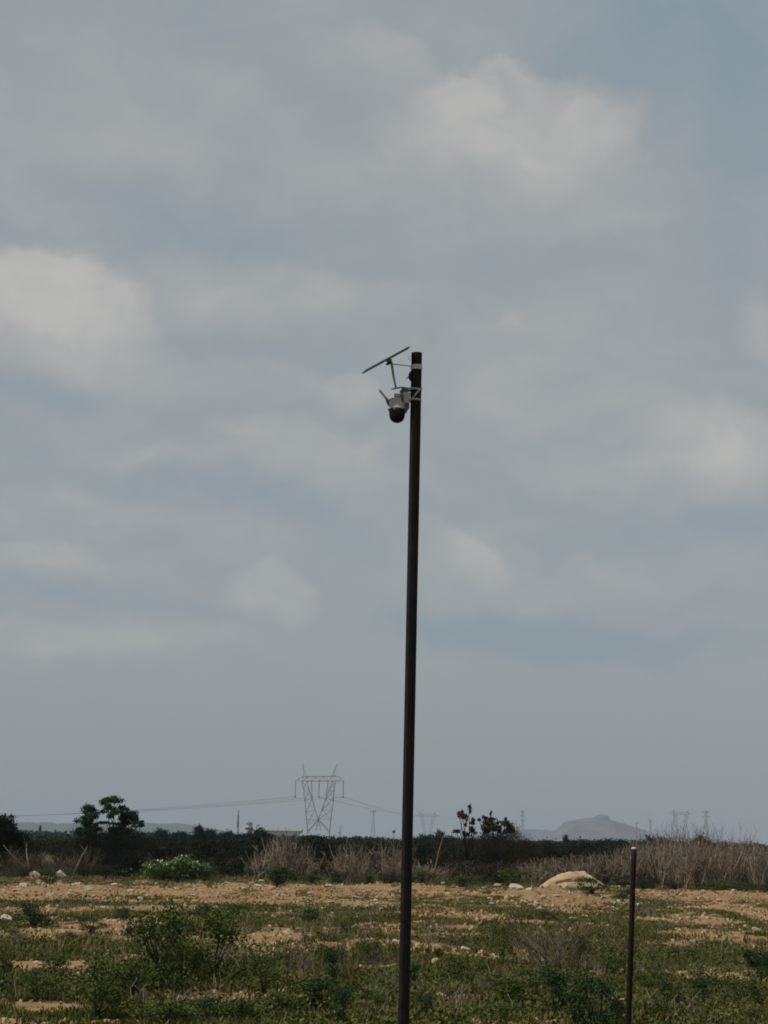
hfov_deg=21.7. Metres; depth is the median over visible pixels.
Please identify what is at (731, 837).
dry bush
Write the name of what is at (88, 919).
shrub
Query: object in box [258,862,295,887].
shrub
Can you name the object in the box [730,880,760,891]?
shrub
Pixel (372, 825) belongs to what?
transmission tower
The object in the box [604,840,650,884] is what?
dry bush
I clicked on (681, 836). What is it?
dry bush
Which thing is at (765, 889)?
scrub bush
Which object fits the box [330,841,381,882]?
dry bush
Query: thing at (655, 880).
scrub bush
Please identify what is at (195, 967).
shrub
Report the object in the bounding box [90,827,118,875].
scrub bush
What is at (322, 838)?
scrub tree
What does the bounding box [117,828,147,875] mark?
scrub bush
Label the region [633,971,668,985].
shrub
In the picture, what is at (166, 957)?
shrub
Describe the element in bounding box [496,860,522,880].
scrub bush
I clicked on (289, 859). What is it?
dry bush
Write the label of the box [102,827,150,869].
scrub bush
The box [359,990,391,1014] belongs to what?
shrub
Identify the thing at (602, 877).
dry bush
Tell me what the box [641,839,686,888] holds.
dry bush
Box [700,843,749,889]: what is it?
dry bush
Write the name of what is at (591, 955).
dry bush
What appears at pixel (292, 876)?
shrub
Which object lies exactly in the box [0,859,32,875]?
dry bush
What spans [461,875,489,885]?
shrub
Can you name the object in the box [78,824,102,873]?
scrub bush
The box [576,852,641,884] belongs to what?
dry bush
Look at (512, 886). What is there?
stone
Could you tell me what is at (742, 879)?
dry bush
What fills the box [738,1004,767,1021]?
shrub
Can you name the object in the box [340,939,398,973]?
dry bush
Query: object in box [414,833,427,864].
scrub tree
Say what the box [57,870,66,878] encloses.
stone
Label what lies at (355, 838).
scrub tree
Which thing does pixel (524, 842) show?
scrub bush
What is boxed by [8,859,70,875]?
dry bush
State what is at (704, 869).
dry bush
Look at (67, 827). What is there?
hills
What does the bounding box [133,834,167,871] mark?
scrub bush
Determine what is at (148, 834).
scrub tree
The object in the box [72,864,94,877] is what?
scrub bush
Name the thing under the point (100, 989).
shrub
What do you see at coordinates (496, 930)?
shrub
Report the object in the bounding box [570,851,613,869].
dry bush
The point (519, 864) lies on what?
dry bush
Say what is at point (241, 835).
scrub tree
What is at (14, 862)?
dry bush
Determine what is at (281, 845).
scrub bush
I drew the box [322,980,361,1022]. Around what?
shrub
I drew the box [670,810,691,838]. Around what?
transmission tower
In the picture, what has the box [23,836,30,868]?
bare stem
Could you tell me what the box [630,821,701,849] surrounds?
dry bush
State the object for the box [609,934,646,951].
dry bush
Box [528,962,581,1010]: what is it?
shrub
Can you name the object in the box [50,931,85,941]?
shrub
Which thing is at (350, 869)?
dry bush
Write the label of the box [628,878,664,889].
scrub bush
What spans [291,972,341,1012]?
shrub
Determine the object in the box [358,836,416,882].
dry bush
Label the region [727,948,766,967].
shrub
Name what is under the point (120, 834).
scrub bush
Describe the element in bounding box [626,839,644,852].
scrub tree
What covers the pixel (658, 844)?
dry bush
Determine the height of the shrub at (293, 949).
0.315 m
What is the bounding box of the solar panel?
[362,346,410,389]
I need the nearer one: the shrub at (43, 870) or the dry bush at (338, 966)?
the dry bush at (338, 966)
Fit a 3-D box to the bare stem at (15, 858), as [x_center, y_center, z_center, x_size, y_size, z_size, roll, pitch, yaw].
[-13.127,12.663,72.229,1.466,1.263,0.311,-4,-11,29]
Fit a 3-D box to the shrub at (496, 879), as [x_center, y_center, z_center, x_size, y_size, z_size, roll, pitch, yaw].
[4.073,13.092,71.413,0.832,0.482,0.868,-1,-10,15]
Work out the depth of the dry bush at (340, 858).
73.84 m
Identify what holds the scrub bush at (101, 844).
on the ground at (557, 901)
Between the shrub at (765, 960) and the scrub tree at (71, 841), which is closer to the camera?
the shrub at (765, 960)
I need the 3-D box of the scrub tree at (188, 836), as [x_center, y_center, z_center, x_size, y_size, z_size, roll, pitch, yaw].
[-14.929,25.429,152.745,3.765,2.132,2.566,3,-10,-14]
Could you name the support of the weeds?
on the ground at (557, 901)
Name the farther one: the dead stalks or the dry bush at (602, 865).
the dry bush at (602, 865)
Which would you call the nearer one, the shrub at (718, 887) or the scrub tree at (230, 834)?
the shrub at (718, 887)
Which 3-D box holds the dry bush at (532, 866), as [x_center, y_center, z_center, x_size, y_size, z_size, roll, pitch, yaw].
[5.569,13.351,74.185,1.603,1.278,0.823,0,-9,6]
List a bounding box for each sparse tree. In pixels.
[452,803,476,874]
[477,811,516,874]
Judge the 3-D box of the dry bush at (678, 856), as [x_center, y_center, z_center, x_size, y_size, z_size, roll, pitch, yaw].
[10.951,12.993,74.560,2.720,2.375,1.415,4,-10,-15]
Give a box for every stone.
[0,914,11,921]
[19,883,28,886]
[30,871,38,876]
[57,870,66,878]
[85,886,94,890]
[414,942,421,948]
[459,946,469,951]
[509,883,522,890]
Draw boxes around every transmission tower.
[294,764,343,835]
[370,810,375,836]
[418,812,437,834]
[520,810,524,839]
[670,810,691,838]
[702,810,709,839]
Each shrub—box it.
[0,946,20,990]
[6,928,27,937]
[9,900,63,926]
[12,972,59,1000]
[28,951,79,979]
[32,867,51,875]
[36,870,59,884]
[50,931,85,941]
[56,867,73,876]
[71,939,139,1015]
[73,915,114,932]
[104,956,166,995]
[109,907,132,919]
[118,998,216,1023]
[119,898,210,991]
[120,852,234,880]
[146,863,164,878]
[157,906,214,983]
[161,873,185,880]
[182,904,212,916]
[183,994,228,1021]
[185,902,253,980]
[197,866,217,880]
[207,995,272,1019]
[226,904,250,914]
[233,942,290,993]
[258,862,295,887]
[259,990,304,1011]
[268,941,305,959]
[271,869,298,878]
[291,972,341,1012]
[294,873,327,882]
[297,907,321,920]
[318,941,346,981]
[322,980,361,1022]
[326,871,349,883]
[331,918,370,933]
[353,940,389,961]
[355,872,378,884]
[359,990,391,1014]
[410,962,421,983]
[412,868,441,883]
[413,991,441,1015]
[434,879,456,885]
[436,957,497,982]
[439,954,470,968]
[449,875,479,886]
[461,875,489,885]
[473,998,528,1023]
[480,970,540,1003]
[486,921,515,955]
[488,873,506,883]
[497,867,532,884]
[507,963,563,987]
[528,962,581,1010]
[538,910,556,920]
[559,986,588,1022]
[564,969,635,1023]
[573,876,610,893]
[589,944,637,977]
[608,873,636,887]
[611,889,637,898]
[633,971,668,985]
[638,998,674,1022]
[648,979,690,1002]
[659,946,702,957]
[680,962,738,983]
[682,971,726,1001]
[689,881,709,890]
[703,877,730,890]
[721,884,746,890]
[721,974,765,1003]
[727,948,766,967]
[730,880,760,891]
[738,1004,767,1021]
[751,952,767,981]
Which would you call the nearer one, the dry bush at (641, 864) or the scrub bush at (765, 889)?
the scrub bush at (765, 889)
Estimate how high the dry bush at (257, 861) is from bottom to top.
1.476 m
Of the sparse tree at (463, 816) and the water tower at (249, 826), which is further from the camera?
the water tower at (249, 826)
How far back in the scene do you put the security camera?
13.92 m
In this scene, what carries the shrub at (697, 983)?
on the ground at (557, 901)
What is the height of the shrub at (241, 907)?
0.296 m
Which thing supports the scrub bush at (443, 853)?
on the ground at (557, 901)
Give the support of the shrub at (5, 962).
on the ground at (557, 901)
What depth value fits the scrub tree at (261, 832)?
128.14 m
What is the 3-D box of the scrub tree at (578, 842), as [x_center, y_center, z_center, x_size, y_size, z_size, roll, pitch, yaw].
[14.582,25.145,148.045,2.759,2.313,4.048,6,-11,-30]
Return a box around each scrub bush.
[0,851,46,869]
[1,866,40,876]
[21,835,59,869]
[39,833,81,868]
[55,835,95,868]
[65,834,92,874]
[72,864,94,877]
[76,831,117,861]
[76,847,118,875]
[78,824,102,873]
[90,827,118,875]
[92,864,123,877]
[101,819,131,875]
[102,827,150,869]
[108,869,128,877]
[109,846,154,877]
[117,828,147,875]
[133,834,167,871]
[147,834,203,873]
[167,845,207,866]
[176,837,220,874]
[201,840,253,876]
[205,850,246,876]
[234,833,282,874]
[235,870,262,877]
[252,838,306,868]
[293,832,335,877]
[318,832,360,876]
[346,837,384,878]
[373,838,413,879]
[373,871,400,882]
[399,834,449,872]
[422,836,465,879]
[431,949,443,956]
[437,857,479,882]
[445,834,490,880]
[466,861,499,883]
[467,828,500,882]
[478,832,517,881]
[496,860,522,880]
[500,821,529,880]
[508,833,538,878]
[521,838,545,867]
[526,837,569,866]
[554,845,591,862]
[563,934,596,960]
[576,839,613,865]
[602,839,635,859]
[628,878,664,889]
[645,877,662,888]
[660,879,688,889]
[722,840,753,862]
[744,883,767,892]
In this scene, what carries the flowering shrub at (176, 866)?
on the ground at (557, 901)
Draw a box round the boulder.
[542,871,601,887]
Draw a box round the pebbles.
[0,875,767,1023]
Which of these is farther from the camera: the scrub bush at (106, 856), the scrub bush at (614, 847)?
the scrub bush at (614, 847)
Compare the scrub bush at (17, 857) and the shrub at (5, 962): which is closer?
the shrub at (5, 962)
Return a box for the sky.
[0,0,767,844]
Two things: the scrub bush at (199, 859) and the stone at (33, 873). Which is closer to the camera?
the stone at (33, 873)
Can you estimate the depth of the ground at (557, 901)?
53.76 m
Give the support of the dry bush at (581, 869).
on the ground at (557, 901)
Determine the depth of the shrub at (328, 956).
22.78 m
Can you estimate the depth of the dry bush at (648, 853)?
75.95 m
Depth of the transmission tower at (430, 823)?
2272.47 m
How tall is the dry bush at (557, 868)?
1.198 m
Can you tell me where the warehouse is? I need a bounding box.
[265,828,302,837]
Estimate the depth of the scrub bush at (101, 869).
70.50 m
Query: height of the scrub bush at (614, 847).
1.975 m
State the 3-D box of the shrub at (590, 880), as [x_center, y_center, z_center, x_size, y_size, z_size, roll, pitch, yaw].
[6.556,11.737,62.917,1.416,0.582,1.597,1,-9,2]
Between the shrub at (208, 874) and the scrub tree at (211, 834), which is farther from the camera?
the scrub tree at (211, 834)
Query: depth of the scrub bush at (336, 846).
79.74 m
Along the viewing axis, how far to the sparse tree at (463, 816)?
74.85 m
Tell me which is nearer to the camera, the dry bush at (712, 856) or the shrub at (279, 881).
the shrub at (279, 881)
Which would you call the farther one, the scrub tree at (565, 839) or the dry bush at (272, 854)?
the scrub tree at (565, 839)
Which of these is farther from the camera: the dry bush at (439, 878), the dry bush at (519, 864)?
the dry bush at (519, 864)
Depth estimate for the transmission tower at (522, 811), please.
2469.69 m
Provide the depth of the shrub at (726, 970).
24.48 m
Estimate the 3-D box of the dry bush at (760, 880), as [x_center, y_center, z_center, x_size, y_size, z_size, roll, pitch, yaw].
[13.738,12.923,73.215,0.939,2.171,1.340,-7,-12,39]
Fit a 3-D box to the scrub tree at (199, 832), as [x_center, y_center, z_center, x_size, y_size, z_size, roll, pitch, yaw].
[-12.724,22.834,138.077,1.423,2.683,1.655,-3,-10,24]
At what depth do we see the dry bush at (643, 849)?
76.07 m
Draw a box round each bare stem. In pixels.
[3,845,26,869]
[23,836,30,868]
[71,845,89,875]
[431,835,448,881]
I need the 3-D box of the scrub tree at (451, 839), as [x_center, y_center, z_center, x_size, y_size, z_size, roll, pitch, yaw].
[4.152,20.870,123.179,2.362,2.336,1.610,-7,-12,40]
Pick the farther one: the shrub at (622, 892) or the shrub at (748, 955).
the shrub at (622, 892)
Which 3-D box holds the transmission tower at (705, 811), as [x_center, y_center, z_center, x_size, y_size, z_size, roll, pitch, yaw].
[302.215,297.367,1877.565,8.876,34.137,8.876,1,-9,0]
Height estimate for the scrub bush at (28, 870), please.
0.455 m
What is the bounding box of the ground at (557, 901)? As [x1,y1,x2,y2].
[0,833,767,1023]
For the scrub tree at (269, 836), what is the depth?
130.09 m
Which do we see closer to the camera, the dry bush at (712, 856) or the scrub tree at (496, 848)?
the dry bush at (712, 856)
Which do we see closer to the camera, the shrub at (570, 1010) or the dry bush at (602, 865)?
the shrub at (570, 1010)
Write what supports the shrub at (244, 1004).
on the ground at (557, 901)
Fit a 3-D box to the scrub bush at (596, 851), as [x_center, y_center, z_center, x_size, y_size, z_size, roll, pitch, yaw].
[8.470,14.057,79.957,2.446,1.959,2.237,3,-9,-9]
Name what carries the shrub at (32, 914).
on the ground at (557, 901)
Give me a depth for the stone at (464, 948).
30.37 m
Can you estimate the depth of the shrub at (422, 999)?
18.74 m
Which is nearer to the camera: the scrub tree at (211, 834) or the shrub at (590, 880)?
the shrub at (590, 880)
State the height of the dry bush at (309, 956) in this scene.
0.520 m
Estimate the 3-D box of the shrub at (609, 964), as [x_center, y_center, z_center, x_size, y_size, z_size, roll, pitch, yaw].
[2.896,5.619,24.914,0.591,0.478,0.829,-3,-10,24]
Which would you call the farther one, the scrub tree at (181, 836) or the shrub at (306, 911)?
the scrub tree at (181, 836)
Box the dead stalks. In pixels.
[0,875,767,1018]
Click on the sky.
(217, 216)
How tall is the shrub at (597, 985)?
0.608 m
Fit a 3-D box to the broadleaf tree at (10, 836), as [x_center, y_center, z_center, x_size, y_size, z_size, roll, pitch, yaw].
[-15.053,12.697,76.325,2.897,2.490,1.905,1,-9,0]
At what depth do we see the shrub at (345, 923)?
35.60 m
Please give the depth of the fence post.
14.68 m
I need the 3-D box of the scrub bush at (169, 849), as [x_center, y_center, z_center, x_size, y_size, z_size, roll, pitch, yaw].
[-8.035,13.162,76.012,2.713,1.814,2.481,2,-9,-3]
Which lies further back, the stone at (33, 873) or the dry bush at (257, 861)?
the dry bush at (257, 861)
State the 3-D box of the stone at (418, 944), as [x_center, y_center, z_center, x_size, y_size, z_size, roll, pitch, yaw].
[0.524,6.695,30.856,0.140,0.100,0.110,0,-18,-5]
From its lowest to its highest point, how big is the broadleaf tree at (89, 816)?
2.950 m
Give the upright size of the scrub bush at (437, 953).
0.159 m
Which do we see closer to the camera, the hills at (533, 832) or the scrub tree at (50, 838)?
the scrub tree at (50, 838)
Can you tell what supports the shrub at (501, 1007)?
on the ground at (557, 901)
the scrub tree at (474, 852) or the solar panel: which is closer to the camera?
the solar panel
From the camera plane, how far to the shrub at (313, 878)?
72.15 m
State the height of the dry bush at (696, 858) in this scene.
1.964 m
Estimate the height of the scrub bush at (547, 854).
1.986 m
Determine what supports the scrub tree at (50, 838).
on the ground at (557, 901)
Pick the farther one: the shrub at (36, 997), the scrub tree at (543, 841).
the scrub tree at (543, 841)
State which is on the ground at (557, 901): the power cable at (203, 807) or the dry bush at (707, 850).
the dry bush at (707, 850)
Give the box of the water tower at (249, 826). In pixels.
[245,822,252,832]
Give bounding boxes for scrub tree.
[25,836,63,853]
[57,836,98,854]
[127,828,158,857]
[152,828,174,855]
[165,830,189,856]
[184,832,192,850]
[190,824,208,857]
[198,828,219,857]
[205,832,234,854]
[219,829,234,840]
[228,832,248,854]
[233,835,260,861]
[244,824,269,856]
[264,830,277,848]
[275,838,297,860]
[292,834,329,859]
[318,838,352,860]
[347,835,364,857]
[363,836,392,860]
[412,836,420,861]
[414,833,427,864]
[417,831,450,866]
[432,828,448,864]
[445,832,465,866]
[461,838,486,866]
[479,834,516,866]
[536,839,551,863]
[540,838,573,862]
[561,836,601,861]
[562,834,569,854]
[589,837,616,861]
[607,838,630,857]
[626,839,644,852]
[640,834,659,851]
[694,832,710,856]
[739,840,766,855]
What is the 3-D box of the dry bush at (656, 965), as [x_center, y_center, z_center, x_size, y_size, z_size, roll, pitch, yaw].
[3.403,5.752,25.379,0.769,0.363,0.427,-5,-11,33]
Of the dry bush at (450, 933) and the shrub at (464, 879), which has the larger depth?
the shrub at (464, 879)
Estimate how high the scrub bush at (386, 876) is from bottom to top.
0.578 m
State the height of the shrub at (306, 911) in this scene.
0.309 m
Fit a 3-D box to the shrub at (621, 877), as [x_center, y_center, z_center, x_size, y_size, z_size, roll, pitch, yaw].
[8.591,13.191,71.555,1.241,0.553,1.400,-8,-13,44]
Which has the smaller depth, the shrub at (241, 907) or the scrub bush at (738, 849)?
the shrub at (241, 907)
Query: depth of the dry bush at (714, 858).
74.72 m
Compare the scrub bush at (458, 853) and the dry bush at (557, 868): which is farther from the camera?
the scrub bush at (458, 853)
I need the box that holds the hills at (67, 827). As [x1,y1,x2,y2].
[13,822,235,834]
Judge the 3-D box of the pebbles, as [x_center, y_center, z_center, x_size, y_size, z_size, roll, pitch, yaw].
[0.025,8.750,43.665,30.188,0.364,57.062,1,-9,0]
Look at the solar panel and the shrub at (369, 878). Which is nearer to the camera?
the solar panel
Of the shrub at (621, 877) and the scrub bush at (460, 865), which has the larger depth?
the scrub bush at (460, 865)
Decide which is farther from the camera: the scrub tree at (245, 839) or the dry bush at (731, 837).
the scrub tree at (245, 839)
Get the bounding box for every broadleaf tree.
[0,813,29,863]
[72,803,104,850]
[97,795,144,854]
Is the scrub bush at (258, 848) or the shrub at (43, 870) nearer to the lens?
the shrub at (43, 870)
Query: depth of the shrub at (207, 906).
41.48 m
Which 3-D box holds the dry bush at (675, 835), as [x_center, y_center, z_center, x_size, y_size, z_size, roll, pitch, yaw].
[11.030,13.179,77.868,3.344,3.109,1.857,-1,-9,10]
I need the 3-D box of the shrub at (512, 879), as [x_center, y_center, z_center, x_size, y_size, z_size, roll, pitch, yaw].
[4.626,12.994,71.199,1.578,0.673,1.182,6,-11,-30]
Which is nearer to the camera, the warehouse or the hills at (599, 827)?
the warehouse
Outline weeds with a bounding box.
[0,871,767,1023]
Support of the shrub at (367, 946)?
on the ground at (557, 901)
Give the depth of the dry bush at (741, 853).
74.72 m
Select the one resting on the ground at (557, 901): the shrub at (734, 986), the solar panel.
the shrub at (734, 986)
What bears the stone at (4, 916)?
on the ground at (557, 901)
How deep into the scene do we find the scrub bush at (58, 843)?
76.79 m
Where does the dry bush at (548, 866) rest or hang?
on the ground at (557, 901)
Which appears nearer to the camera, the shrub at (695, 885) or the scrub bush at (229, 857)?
the shrub at (695, 885)
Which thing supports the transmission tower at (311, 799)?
on the ground at (557, 901)
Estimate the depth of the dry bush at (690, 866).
72.87 m
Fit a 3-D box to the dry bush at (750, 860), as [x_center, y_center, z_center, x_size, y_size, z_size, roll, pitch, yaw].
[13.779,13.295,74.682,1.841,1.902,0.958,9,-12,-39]
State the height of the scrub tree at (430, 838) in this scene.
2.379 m
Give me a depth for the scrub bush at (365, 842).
79.70 m
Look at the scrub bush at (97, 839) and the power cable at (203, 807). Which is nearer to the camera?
the scrub bush at (97, 839)
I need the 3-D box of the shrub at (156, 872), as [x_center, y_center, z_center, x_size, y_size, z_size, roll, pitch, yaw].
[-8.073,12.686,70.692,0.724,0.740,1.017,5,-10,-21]
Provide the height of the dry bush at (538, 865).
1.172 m
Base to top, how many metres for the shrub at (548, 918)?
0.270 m
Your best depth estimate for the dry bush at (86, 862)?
72.29 m
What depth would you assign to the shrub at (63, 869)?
71.46 m
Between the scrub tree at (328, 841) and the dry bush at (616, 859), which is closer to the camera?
the dry bush at (616, 859)
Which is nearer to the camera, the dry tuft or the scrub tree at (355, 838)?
the dry tuft
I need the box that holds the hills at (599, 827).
[529,815,668,841]
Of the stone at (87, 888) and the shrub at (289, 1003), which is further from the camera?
the stone at (87, 888)
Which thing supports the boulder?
on the ground at (557, 901)
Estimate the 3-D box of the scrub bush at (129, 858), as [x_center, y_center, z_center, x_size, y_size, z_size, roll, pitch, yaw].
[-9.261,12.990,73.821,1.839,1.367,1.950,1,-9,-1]
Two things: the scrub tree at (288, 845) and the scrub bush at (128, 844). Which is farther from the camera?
the scrub tree at (288, 845)
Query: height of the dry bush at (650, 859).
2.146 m
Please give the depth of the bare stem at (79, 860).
72.23 m
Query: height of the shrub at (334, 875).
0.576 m
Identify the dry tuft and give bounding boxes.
[193,938,242,960]
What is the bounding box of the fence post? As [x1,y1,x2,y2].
[625,847,636,1023]
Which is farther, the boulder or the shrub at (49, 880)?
the boulder
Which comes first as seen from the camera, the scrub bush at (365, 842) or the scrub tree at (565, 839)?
the scrub bush at (365, 842)
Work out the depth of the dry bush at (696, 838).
78.02 m
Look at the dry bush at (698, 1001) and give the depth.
19.56 m
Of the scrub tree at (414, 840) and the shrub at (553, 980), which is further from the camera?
the scrub tree at (414, 840)
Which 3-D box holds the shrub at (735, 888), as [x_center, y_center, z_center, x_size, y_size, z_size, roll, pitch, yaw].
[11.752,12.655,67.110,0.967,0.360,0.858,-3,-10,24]
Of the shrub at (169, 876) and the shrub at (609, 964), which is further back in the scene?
the shrub at (169, 876)
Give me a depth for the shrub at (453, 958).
26.16 m
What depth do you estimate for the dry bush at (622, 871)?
73.02 m
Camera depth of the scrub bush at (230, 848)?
75.69 m
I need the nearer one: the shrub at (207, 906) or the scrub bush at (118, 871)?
the shrub at (207, 906)
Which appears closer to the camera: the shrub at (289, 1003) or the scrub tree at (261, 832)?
the shrub at (289, 1003)
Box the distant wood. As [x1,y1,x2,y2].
[16,829,767,855]
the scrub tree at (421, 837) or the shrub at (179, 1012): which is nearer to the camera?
the shrub at (179, 1012)
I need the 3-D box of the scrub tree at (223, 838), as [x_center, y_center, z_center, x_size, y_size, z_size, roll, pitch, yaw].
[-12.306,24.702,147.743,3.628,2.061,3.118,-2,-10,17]
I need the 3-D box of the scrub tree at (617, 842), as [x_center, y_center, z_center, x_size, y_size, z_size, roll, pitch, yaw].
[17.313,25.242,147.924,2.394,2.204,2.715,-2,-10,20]
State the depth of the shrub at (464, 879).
67.50 m
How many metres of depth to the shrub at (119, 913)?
39.18 m
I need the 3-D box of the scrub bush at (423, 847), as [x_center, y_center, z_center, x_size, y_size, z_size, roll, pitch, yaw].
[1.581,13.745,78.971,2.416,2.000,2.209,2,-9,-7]
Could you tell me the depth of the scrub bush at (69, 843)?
75.92 m
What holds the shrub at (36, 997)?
on the ground at (557, 901)
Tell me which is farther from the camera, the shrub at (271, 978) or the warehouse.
the warehouse
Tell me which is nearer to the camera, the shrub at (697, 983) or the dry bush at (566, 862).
the shrub at (697, 983)
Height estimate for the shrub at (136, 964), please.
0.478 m
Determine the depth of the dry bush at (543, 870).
73.49 m
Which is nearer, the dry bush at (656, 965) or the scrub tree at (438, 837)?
the dry bush at (656, 965)
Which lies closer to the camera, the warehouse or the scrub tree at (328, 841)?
the scrub tree at (328, 841)
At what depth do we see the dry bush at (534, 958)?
28.25 m
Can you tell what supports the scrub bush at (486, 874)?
on the ground at (557, 901)
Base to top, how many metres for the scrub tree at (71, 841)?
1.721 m
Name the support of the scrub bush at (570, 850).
on the ground at (557, 901)
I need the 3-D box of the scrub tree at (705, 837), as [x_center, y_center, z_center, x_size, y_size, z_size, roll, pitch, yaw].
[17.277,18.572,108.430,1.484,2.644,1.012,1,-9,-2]
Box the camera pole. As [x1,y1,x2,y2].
[398,352,421,1023]
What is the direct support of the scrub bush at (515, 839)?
on the ground at (557, 901)
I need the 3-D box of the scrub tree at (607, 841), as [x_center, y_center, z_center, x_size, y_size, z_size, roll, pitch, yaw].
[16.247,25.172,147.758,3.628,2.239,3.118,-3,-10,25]
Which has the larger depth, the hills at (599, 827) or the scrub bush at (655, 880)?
the hills at (599, 827)
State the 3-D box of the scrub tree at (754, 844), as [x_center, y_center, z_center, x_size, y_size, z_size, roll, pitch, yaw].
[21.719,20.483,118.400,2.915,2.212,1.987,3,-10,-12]
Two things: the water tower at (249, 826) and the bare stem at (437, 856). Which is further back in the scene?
the water tower at (249, 826)
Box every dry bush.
[0,851,35,873]
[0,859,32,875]
[5,846,61,872]
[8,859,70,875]
[32,856,79,874]
[63,844,106,875]
[239,847,282,878]
[250,937,350,973]
[253,831,300,876]
[263,828,314,879]
[281,840,336,880]
[312,951,359,981]
[319,855,379,884]
[322,835,368,882]
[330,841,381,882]
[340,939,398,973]
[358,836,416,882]
[371,851,416,882]
[382,858,447,882]
[412,862,461,882]
[429,925,471,949]
[466,969,516,994]
[478,921,584,960]
[486,913,624,972]
[496,857,549,881]
[507,859,557,884]
[511,857,570,881]
[517,856,552,881]
[523,858,578,883]
[528,857,576,882]
[535,859,583,878]
[543,855,583,876]
[546,943,627,974]
[550,853,610,877]
[566,853,605,871]
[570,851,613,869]
[570,852,624,885]
[571,854,627,885]
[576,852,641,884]
[587,844,657,885]
[594,847,641,880]
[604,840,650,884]
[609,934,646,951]
[616,839,659,885]
[617,822,715,849]
[620,837,660,878]
[624,839,665,878]
[625,816,708,851]
[625,835,683,885]
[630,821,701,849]
[633,954,678,975]
[635,833,678,859]
[641,838,706,878]
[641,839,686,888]
[647,833,702,886]
[650,832,703,887]
[657,837,689,867]
[658,824,728,854]
[660,841,725,888]
[661,839,715,890]
[679,839,721,889]
[680,818,754,854]
[684,840,728,865]
[684,986,714,1014]
[692,839,728,886]
[698,819,763,854]
[699,845,735,878]
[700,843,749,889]
[709,840,751,886]
[717,839,764,882]
[718,841,766,886]
[723,840,767,885]
[724,837,767,882]
[734,844,767,886]
[745,840,767,888]
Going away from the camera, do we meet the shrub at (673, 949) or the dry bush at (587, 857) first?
the shrub at (673, 949)
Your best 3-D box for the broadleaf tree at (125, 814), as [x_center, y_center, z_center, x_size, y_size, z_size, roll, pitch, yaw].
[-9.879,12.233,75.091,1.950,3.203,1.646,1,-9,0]
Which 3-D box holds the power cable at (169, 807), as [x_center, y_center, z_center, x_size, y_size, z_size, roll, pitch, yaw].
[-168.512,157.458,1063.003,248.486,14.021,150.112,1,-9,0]
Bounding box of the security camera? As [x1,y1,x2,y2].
[379,387,421,422]
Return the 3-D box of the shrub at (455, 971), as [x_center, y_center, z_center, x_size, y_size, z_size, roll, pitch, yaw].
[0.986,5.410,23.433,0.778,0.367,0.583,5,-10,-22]
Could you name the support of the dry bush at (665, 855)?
on the ground at (557, 901)
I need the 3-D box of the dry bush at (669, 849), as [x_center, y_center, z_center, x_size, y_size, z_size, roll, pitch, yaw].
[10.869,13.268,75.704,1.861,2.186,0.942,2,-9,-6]
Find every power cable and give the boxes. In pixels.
[19,797,336,815]
[28,797,312,815]
[29,797,287,815]
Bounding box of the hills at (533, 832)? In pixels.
[469,829,550,839]
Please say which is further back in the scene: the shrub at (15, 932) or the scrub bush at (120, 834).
the scrub bush at (120, 834)
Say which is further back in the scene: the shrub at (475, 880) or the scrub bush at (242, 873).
the scrub bush at (242, 873)
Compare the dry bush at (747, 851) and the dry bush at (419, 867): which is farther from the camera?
the dry bush at (747, 851)
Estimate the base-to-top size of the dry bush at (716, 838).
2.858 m
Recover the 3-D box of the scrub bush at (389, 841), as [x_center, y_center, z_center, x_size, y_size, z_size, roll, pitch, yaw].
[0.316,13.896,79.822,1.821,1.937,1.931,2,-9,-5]
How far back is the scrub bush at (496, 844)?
75.75 m
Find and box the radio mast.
[236,810,239,833]
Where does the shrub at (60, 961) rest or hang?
on the ground at (557, 901)
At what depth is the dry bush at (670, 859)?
74.98 m
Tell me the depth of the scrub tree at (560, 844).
147.45 m
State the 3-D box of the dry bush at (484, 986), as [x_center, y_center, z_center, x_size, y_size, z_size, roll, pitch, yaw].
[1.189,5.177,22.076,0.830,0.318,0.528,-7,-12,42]
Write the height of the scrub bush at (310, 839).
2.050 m
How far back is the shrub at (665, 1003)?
18.76 m
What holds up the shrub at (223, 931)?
on the ground at (557, 901)
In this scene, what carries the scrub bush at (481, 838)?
on the ground at (557, 901)
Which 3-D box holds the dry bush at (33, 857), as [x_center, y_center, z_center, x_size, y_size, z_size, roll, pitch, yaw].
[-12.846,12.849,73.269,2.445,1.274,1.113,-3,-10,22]
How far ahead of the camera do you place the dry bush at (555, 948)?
26.21 m
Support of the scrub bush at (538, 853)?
on the ground at (557, 901)
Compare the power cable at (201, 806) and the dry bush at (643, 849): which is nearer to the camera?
the dry bush at (643, 849)
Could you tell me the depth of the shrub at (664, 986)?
20.81 m
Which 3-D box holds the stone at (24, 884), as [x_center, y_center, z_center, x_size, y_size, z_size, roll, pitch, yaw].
[-10.462,10.842,58.051,0.259,0.159,0.182,-3,-10,21]
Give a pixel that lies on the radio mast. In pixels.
(238, 816)
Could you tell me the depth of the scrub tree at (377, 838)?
147.65 m
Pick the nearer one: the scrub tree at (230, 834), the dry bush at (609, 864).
the dry bush at (609, 864)
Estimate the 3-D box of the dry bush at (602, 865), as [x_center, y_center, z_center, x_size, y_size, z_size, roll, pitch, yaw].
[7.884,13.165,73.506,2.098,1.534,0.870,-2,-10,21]
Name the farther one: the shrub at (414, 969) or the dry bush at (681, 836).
the dry bush at (681, 836)
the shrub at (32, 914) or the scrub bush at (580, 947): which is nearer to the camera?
the scrub bush at (580, 947)
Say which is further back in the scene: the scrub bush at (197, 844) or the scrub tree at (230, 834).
the scrub tree at (230, 834)

